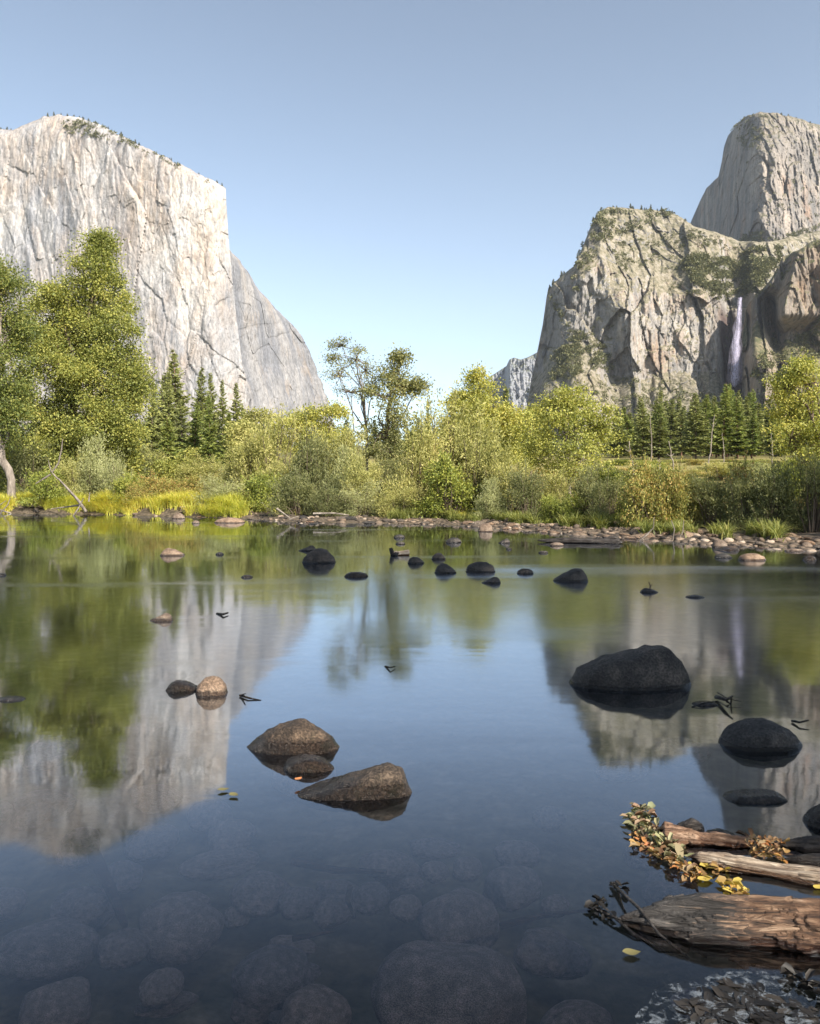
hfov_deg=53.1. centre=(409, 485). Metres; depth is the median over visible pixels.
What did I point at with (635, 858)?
sunken stone
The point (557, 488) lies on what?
willow bush
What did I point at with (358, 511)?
grass
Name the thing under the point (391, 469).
willow bush
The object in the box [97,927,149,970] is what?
sunken stone
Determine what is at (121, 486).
bush
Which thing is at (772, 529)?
grass
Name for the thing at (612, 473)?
bush
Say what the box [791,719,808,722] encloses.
floating twig
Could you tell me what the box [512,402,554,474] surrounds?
cottonwood
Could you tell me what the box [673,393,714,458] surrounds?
conifer
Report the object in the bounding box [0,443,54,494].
bush
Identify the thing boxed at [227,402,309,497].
willow bush
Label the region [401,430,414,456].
conifer
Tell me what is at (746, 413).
conifer
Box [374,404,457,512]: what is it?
willow bush
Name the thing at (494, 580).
river rock
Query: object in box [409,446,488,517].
willow bush
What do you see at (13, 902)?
sunken stone
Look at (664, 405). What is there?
conifer
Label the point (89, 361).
oak tree
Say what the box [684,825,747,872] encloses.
sunken stone
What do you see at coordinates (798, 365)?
cottonwood
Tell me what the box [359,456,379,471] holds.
bush
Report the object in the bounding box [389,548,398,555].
driftwood horn
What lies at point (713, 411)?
conifer
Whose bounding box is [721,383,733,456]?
conifer
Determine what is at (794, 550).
river rock
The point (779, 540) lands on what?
stone
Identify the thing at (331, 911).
sunken stone
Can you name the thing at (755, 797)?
boulder
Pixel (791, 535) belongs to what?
stone
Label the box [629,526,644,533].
river rock
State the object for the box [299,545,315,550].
river rock
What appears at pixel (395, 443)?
conifer
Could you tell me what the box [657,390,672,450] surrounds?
conifer
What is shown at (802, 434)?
conifer
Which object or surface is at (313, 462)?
willow bush
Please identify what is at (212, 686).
river rock
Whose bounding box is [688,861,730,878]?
fallen leaves
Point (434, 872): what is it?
sunken stone
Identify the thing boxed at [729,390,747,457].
conifer
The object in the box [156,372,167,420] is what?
conifer
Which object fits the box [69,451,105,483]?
bush
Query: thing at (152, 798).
sunken stone
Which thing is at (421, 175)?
sky
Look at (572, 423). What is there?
cottonwood
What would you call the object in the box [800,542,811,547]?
river rock
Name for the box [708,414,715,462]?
dead tree
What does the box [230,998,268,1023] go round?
sunken stone
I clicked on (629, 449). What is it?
dead tree
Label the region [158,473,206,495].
bush
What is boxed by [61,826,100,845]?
sunken stone
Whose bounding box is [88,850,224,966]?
submerged rocks
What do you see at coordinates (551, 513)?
bush
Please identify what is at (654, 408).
conifer
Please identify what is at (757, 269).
shelf brush
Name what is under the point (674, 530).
bent twig
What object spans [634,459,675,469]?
bush
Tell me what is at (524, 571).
river rock
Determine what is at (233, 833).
sunken stone
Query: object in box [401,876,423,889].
sunken stone
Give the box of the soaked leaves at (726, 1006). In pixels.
[673,977,819,1023]
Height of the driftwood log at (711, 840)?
0.099 m
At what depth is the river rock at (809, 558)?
16.60 m
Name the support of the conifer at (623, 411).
on the ground at (482, 786)
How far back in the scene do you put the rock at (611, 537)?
21.78 m
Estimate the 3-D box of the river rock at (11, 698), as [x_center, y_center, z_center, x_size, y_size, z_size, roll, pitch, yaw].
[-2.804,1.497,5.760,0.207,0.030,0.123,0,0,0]
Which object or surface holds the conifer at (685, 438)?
on the ground at (482, 786)
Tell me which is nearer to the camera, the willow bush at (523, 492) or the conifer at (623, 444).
the willow bush at (523, 492)
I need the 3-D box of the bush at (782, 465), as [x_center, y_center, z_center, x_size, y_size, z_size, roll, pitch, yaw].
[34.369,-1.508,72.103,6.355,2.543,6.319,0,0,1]
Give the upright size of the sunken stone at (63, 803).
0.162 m
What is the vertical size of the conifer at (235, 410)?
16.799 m
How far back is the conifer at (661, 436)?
214.18 m
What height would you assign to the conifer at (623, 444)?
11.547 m
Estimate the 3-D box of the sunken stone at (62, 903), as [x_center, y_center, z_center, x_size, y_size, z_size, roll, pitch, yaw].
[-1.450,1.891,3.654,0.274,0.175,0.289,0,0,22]
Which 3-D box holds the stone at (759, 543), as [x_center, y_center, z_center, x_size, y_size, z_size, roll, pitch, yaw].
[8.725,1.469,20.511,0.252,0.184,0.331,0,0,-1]
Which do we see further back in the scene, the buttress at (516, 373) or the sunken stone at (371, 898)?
the buttress at (516, 373)
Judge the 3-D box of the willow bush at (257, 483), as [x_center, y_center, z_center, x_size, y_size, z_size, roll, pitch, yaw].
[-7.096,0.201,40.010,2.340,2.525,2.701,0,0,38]
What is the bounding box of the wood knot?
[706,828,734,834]
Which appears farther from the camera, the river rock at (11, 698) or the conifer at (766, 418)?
the conifer at (766, 418)
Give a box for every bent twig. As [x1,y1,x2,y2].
[638,519,653,540]
[671,520,683,539]
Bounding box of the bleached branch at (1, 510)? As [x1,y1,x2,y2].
[0,498,10,513]
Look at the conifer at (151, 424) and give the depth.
137.50 m
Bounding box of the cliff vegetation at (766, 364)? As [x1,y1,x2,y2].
[748,240,819,389]
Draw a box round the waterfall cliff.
[521,207,819,447]
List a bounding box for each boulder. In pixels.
[247,718,339,767]
[283,754,334,778]
[294,762,411,812]
[569,644,690,690]
[677,818,704,831]
[718,718,802,761]
[723,788,787,805]
[802,804,819,835]
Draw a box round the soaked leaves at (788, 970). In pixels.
[776,962,819,993]
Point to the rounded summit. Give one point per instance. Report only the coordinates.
(740, 197)
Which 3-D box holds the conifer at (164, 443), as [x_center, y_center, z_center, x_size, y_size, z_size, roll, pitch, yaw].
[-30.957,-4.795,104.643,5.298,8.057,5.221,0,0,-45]
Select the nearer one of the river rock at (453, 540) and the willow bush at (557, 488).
the river rock at (453, 540)
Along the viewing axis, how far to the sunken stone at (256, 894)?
3.53 m
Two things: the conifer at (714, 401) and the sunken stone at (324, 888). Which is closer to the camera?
the sunken stone at (324, 888)
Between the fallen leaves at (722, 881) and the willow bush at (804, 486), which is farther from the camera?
the willow bush at (804, 486)
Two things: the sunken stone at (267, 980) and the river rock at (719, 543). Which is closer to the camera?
the sunken stone at (267, 980)
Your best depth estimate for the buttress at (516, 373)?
4685.16 m
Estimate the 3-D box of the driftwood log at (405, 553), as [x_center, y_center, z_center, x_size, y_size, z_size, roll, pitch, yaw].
[-0.195,1.445,17.652,0.416,0.144,0.150,0,0,-20]
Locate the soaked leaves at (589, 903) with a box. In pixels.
[583,894,616,920]
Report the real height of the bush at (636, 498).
2.659 m
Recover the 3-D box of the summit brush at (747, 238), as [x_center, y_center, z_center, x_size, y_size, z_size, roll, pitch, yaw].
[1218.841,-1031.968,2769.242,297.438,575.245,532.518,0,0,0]
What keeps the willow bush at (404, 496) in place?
on the ground at (482, 786)
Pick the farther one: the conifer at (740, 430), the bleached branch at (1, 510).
the conifer at (740, 430)
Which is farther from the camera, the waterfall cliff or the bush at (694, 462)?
the waterfall cliff
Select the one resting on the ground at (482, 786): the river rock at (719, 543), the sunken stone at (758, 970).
the sunken stone at (758, 970)
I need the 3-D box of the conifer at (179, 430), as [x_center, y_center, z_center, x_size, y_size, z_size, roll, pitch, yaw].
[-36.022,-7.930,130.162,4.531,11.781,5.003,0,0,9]
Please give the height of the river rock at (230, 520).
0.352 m
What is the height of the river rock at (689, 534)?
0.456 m
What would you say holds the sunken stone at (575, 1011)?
on the ground at (482, 786)
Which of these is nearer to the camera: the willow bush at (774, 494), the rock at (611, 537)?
the rock at (611, 537)
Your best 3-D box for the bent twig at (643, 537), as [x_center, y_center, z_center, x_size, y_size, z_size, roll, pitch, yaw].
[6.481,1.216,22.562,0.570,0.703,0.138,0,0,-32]
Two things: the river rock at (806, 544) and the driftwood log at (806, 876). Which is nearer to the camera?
the driftwood log at (806, 876)
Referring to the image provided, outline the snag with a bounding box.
[35,439,89,515]
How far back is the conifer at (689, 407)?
332.82 m
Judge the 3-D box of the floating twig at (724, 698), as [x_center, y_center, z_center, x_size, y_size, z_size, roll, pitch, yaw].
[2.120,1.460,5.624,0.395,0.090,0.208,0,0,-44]
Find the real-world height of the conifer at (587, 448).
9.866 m
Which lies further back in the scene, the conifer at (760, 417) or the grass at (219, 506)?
the conifer at (760, 417)
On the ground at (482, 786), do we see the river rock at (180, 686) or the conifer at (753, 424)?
the conifer at (753, 424)
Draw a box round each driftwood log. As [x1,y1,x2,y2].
[394,550,409,555]
[537,537,623,543]
[619,892,819,972]
[659,821,753,850]
[689,851,819,891]
[769,835,819,853]
[782,853,819,866]
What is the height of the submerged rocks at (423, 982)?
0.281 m
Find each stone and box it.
[0,887,27,921]
[0,917,99,981]
[12,789,77,821]
[18,737,78,771]
[18,976,91,1023]
[50,886,114,931]
[55,836,99,868]
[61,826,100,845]
[71,893,109,923]
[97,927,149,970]
[100,860,143,893]
[124,822,179,862]
[130,784,182,813]
[134,991,198,1018]
[138,967,184,1007]
[177,848,259,880]
[186,799,232,832]
[208,819,256,850]
[223,906,249,927]
[229,870,290,917]
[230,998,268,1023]
[231,944,313,1015]
[269,935,317,955]
[270,766,335,798]
[277,984,351,1023]
[278,886,322,920]
[313,893,355,929]
[316,879,357,898]
[345,516,356,519]
[351,881,389,915]
[359,849,409,879]
[362,521,376,523]
[374,857,420,892]
[389,894,421,922]
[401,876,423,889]
[410,837,461,859]
[418,886,499,947]
[419,861,448,884]
[452,856,482,882]
[462,521,473,524]
[484,864,541,912]
[494,840,540,867]
[513,927,573,977]
[540,894,569,917]
[540,999,612,1023]
[555,939,592,979]
[595,760,647,783]
[623,845,658,870]
[637,932,690,954]
[642,880,702,905]
[644,533,654,537]
[645,867,701,890]
[669,987,717,1022]
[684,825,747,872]
[706,534,718,536]
[733,962,779,975]
[754,541,765,545]
[772,538,786,542]
[783,851,800,857]
[785,533,796,536]
[799,540,814,544]
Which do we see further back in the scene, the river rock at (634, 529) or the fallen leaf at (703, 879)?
the river rock at (634, 529)
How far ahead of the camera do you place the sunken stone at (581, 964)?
3.18 m
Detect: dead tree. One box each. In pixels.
[625,441,635,473]
[649,417,651,459]
[667,441,673,468]
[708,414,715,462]
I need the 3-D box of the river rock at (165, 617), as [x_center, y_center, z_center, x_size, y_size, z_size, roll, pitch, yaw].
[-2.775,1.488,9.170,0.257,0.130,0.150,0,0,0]
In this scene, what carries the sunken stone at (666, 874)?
on the ground at (482, 786)
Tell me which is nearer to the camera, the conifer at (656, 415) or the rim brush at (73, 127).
the conifer at (656, 415)
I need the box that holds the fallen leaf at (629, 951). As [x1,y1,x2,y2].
[622,948,640,954]
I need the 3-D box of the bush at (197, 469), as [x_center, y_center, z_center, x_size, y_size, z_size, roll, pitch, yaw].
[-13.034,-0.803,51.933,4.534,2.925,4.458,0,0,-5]
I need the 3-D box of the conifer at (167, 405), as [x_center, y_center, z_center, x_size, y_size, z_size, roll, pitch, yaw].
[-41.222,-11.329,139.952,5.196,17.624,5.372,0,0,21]
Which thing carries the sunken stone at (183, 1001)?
on the ground at (482, 786)
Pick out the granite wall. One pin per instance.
(208, 307)
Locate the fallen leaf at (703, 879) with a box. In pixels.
[697,876,711,880]
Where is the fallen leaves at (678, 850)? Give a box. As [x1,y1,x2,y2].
[620,801,693,861]
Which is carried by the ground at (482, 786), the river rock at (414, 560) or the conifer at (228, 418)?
the conifer at (228, 418)
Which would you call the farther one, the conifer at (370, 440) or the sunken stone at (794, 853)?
the conifer at (370, 440)
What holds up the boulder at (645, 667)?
on the river
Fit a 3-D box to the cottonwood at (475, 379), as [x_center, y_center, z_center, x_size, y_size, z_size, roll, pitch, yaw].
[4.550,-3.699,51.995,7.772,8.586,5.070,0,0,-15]
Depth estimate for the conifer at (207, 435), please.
119.69 m
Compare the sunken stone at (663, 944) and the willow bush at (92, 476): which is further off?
the willow bush at (92, 476)
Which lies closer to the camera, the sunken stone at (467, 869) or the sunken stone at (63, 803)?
the sunken stone at (467, 869)
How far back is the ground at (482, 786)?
4.91 m
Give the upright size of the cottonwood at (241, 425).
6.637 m
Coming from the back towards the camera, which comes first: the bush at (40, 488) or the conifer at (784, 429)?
the conifer at (784, 429)
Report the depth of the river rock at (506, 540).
21.44 m
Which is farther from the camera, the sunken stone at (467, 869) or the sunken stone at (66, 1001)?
the sunken stone at (467, 869)
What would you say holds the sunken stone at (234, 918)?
on the ground at (482, 786)
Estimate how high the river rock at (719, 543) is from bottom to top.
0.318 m
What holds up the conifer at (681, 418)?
on the ground at (482, 786)
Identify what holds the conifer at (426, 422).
on the ground at (482, 786)
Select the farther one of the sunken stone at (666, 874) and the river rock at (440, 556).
the river rock at (440, 556)
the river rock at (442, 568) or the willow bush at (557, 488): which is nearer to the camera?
the river rock at (442, 568)
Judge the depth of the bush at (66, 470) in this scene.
45.73 m
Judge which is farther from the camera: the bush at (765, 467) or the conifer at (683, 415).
the conifer at (683, 415)
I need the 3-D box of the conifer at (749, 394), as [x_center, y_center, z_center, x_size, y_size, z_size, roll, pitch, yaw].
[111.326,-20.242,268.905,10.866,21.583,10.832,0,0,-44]
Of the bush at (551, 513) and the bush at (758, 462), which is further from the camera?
the bush at (758, 462)
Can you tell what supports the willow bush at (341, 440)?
on the ground at (482, 786)
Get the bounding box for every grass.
[0,487,252,517]
[203,492,518,515]
[385,505,796,541]
[510,467,806,507]
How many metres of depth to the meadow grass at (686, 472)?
86.87 m
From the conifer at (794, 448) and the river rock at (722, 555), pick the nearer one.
the river rock at (722, 555)
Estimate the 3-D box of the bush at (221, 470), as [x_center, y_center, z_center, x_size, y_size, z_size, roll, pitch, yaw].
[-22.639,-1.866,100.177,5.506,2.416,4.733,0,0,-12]
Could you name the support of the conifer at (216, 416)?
on the ground at (482, 786)
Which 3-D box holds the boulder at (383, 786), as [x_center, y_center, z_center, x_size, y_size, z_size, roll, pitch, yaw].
[-0.277,1.474,4.028,0.575,0.220,0.248,0,0,0]
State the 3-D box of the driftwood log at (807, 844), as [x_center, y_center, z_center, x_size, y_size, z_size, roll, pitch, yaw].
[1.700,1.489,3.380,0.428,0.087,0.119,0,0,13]
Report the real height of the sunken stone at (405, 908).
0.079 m
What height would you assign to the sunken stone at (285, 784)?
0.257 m
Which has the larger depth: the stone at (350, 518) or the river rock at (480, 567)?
the stone at (350, 518)
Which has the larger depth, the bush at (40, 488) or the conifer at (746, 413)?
the conifer at (746, 413)
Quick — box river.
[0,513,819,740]
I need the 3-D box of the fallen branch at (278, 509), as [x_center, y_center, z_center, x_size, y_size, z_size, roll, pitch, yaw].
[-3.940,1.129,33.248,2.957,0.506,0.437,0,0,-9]
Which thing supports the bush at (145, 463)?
on the ground at (482, 786)
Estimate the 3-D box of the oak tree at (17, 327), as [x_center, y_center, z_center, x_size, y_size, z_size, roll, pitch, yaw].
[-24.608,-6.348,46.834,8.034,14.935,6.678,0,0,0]
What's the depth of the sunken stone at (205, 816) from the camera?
4.61 m
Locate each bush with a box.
[0,422,46,490]
[0,427,58,494]
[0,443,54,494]
[14,465,69,507]
[45,451,100,497]
[67,430,120,495]
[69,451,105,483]
[89,449,138,497]
[93,429,150,482]
[106,469,142,505]
[121,477,160,507]
[133,441,168,480]
[134,468,183,495]
[143,443,175,477]
[145,445,198,488]
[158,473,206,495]
[171,451,233,492]
[189,474,245,506]
[210,461,233,476]
[214,436,262,496]
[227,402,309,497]
[235,465,283,512]
[255,454,294,501]
[261,460,323,516]
[280,413,340,498]
[302,479,346,516]
[305,417,369,487]
[316,438,367,509]
[335,446,393,514]
[338,478,388,515]
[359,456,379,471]
[368,481,431,517]
[372,443,410,497]
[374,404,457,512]
[405,379,512,495]
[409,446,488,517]
[449,413,522,511]
[471,473,513,519]
[476,453,537,514]
[500,457,554,519]
[530,462,572,516]
[536,492,564,523]
[557,487,591,519]
[564,462,615,518]
[574,463,606,478]
[583,468,626,520]
[589,463,637,519]
[602,459,629,465]
[604,469,645,478]
[612,450,680,527]
[618,496,648,515]
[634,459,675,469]
[648,456,699,526]
[651,462,674,475]
[651,464,679,481]
[679,464,706,526]
[679,474,710,488]
[682,463,733,527]
[684,457,706,464]
[688,469,708,472]
[693,460,759,480]
[719,466,775,530]
[720,450,765,520]
[736,464,773,480]
[738,459,775,472]
[741,453,810,532]
[760,457,805,505]
[767,454,808,467]
[776,440,819,532]
[797,454,819,525]
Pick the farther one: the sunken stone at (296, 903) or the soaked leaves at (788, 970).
the sunken stone at (296, 903)
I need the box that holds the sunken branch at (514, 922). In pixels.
[499,909,589,929]
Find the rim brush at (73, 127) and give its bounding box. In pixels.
[61,119,209,182]
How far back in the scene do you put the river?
8.94 m
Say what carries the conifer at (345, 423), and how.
on the ground at (482, 786)
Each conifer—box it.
[143,389,162,457]
[144,392,161,453]
[150,418,184,465]
[155,369,181,456]
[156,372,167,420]
[159,350,191,451]
[168,400,191,455]
[177,402,205,462]
[186,367,214,458]
[196,394,224,465]
[205,373,224,460]
[214,380,230,453]
[214,412,237,465]
[220,383,244,453]
[338,419,358,447]
[361,436,376,455]
[364,421,378,449]
[384,426,403,456]
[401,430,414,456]
[424,403,431,443]
[494,385,522,446]
[578,432,599,455]
[597,430,609,455]
[602,420,633,457]
[605,408,623,456]
[620,407,629,456]
[622,415,640,457]
[625,402,658,459]
[626,412,635,431]
[626,428,646,457]
[632,396,648,441]
[642,417,677,459]
[644,398,668,452]
[649,404,676,456]
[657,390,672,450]
[663,400,668,422]
[665,398,683,454]
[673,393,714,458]
[673,397,687,455]
[675,406,687,454]
[678,400,696,440]
[683,399,703,456]
[691,394,711,456]
[701,403,729,457]
[707,391,740,458]
[709,396,720,455]
[711,384,733,457]
[720,398,757,458]
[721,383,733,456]
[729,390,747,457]
[734,398,760,456]
[738,409,765,458]
[745,391,768,456]
[747,403,770,456]
[750,389,761,455]
[760,397,776,449]
[762,406,784,456]
[776,436,806,455]
[780,405,789,455]
[793,413,812,455]
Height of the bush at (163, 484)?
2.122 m
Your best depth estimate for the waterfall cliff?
1563.32 m
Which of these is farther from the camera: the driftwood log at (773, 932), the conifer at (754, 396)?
the conifer at (754, 396)
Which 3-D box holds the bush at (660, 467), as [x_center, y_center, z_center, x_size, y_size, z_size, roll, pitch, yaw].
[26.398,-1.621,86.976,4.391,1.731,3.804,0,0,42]
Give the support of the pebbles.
on the ground at (482, 786)
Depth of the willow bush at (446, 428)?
41.97 m
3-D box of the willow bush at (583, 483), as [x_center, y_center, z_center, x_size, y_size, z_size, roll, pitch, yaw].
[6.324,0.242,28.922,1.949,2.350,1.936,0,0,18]
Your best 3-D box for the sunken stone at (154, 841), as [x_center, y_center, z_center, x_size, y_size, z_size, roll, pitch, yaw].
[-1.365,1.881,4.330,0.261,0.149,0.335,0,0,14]
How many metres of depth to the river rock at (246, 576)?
13.40 m
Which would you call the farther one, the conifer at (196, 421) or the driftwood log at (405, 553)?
the conifer at (196, 421)
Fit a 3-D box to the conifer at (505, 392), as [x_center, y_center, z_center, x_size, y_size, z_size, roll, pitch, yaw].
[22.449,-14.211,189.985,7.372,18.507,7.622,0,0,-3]
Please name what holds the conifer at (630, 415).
on the ground at (482, 786)
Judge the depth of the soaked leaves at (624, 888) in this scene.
3.04 m
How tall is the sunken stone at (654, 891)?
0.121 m
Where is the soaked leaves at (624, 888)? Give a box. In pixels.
[609,880,629,894]
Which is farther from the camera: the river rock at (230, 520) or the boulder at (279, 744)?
the river rock at (230, 520)
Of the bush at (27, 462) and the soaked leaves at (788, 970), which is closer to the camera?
the soaked leaves at (788, 970)
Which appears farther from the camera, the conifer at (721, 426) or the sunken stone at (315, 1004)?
the conifer at (721, 426)
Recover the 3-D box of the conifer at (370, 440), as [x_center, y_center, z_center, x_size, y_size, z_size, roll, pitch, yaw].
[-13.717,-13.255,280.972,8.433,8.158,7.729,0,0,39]
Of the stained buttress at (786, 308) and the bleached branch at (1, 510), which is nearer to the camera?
the bleached branch at (1, 510)
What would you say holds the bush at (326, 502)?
on the ground at (482, 786)
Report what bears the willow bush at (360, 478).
on the ground at (482, 786)
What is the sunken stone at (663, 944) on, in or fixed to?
on the ground at (482, 786)
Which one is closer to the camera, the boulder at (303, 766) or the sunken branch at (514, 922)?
the sunken branch at (514, 922)
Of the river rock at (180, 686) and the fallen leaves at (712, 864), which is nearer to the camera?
the fallen leaves at (712, 864)
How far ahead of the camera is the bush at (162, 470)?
55.22 m
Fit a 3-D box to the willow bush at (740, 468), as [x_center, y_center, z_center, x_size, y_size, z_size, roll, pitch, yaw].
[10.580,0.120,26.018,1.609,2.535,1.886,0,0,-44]
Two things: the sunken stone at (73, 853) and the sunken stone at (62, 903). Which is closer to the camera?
the sunken stone at (62, 903)
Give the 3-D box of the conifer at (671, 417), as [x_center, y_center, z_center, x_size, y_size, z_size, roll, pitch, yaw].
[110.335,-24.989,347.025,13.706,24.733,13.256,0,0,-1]
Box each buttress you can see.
[465,353,536,439]
[742,239,819,419]
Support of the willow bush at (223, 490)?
on the ground at (482, 786)
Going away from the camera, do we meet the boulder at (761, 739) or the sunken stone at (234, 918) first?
the sunken stone at (234, 918)
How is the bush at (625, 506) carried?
on the ground at (482, 786)
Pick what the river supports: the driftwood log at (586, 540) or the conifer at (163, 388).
the driftwood log at (586, 540)
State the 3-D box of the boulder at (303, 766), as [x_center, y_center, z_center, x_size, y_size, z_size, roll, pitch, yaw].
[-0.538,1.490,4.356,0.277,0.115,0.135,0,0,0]
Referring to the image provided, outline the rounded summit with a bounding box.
[691,112,819,241]
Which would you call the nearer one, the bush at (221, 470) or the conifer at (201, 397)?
the bush at (221, 470)
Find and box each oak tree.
[0,225,165,469]
[0,250,49,502]
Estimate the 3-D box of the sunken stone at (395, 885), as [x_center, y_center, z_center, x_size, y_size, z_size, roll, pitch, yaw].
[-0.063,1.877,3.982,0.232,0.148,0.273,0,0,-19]
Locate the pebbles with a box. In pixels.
[8,506,819,550]
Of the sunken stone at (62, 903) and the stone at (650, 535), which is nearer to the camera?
the sunken stone at (62, 903)
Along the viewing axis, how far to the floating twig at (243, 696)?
5.77 m
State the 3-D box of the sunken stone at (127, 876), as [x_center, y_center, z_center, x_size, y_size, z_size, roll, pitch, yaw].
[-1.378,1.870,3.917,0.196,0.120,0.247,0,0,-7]
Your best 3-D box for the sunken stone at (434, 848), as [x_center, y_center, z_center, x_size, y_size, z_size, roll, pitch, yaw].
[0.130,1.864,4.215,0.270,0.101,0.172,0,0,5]
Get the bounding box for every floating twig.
[239,693,260,700]
[692,692,740,706]
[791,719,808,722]
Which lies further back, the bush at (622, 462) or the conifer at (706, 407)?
the conifer at (706, 407)
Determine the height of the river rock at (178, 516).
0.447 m
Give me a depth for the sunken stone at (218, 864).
3.81 m
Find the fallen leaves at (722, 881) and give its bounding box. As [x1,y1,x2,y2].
[715,875,749,894]
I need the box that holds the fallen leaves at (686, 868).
[626,831,718,881]
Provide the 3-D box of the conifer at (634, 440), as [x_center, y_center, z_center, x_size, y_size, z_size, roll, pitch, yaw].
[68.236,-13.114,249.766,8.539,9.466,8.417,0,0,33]
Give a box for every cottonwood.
[222,405,297,454]
[267,398,353,454]
[428,359,541,467]
[506,381,635,495]
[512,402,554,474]
[755,349,819,476]
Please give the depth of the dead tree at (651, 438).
189.92 m
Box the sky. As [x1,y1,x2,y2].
[0,0,819,445]
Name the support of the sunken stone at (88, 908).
on the ground at (482, 786)
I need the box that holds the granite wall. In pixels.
[0,114,334,439]
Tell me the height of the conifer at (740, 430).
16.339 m
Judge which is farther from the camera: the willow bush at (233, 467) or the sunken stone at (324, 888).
the willow bush at (233, 467)
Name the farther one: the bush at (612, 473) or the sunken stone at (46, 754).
the bush at (612, 473)
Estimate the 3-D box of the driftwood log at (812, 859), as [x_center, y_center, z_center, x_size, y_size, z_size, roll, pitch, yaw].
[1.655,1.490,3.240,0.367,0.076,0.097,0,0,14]
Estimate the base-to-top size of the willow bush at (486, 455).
4.569 m
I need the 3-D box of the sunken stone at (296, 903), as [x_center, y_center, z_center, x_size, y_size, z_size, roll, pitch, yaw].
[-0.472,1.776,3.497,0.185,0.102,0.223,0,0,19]
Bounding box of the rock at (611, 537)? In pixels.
[603,535,621,541]
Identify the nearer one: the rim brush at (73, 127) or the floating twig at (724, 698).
the floating twig at (724, 698)
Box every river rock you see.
[0,696,25,701]
[150,613,172,620]
[160,548,184,555]
[165,680,196,691]
[172,513,184,518]
[195,676,227,695]
[214,517,244,522]
[241,575,252,577]
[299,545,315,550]
[302,548,335,562]
[344,572,367,576]
[394,534,404,537]
[408,557,423,563]
[432,553,444,559]
[434,563,455,573]
[446,538,461,542]
[465,562,494,572]
[478,523,492,531]
[482,577,500,583]
[498,538,509,542]
[517,568,533,573]
[549,542,563,545]
[553,568,587,581]
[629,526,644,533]
[640,588,657,592]
[672,530,693,536]
[686,595,704,597]
[691,701,717,705]
[712,539,726,547]
[713,545,738,550]
[715,553,731,557]
[738,553,765,560]
[784,549,804,551]
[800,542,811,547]
[802,556,816,559]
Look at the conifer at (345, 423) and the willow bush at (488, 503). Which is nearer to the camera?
the willow bush at (488, 503)
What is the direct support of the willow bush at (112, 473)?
on the ground at (482, 786)
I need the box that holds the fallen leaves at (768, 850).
[735,828,792,863]
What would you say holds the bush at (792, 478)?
on the ground at (482, 786)
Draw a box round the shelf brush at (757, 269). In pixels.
[527,207,783,413]
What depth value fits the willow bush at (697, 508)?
25.55 m
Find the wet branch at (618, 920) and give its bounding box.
[592,881,689,958]
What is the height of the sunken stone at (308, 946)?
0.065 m
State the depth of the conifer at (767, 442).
245.04 m
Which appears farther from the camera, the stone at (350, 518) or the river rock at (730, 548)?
the stone at (350, 518)
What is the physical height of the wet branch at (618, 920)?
0.076 m
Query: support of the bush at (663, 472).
on the ground at (482, 786)
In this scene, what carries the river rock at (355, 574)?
on the river
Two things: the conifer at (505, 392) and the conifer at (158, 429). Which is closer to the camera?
the conifer at (158, 429)
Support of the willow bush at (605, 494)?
on the ground at (482, 786)
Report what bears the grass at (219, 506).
on the ground at (482, 786)
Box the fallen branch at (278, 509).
[276,508,348,519]
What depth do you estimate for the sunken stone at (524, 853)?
4.11 m
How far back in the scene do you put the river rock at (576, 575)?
12.84 m
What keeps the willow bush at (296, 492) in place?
on the ground at (482, 786)
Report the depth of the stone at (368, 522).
32.42 m
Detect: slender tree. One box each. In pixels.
[316,332,385,470]
[344,341,439,470]
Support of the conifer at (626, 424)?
on the ground at (482, 786)
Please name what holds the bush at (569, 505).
on the ground at (482, 786)
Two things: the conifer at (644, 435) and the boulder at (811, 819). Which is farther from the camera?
the conifer at (644, 435)
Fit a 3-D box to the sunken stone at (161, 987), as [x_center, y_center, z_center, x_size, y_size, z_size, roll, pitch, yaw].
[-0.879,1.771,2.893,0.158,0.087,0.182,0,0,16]
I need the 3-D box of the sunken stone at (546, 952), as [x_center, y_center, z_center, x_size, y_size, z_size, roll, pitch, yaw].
[0.510,1.790,3.144,0.234,0.133,0.220,0,0,2]
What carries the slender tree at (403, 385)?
on the ground at (482, 786)
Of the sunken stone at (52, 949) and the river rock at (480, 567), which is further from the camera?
the river rock at (480, 567)
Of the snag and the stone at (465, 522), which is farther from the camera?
the snag
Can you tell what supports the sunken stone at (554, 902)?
on the ground at (482, 786)
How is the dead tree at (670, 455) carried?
on the ground at (482, 786)
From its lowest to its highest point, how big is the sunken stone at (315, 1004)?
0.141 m
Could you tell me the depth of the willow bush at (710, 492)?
25.02 m
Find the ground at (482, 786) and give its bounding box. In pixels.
[0,446,819,1023]
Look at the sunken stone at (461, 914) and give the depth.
3.32 m
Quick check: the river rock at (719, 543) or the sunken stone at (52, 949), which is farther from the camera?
the river rock at (719, 543)
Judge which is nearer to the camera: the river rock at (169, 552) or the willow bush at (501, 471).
the river rock at (169, 552)
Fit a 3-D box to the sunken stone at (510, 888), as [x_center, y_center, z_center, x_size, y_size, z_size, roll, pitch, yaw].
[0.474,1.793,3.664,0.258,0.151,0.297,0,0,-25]
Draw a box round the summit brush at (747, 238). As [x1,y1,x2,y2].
[730,114,819,241]
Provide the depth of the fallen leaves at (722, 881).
3.03 m
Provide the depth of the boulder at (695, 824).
3.55 m
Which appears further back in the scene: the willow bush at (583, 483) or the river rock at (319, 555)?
the willow bush at (583, 483)
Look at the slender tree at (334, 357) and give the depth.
45.93 m
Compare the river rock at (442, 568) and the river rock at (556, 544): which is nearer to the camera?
the river rock at (442, 568)
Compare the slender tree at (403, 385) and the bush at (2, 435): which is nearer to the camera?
the slender tree at (403, 385)

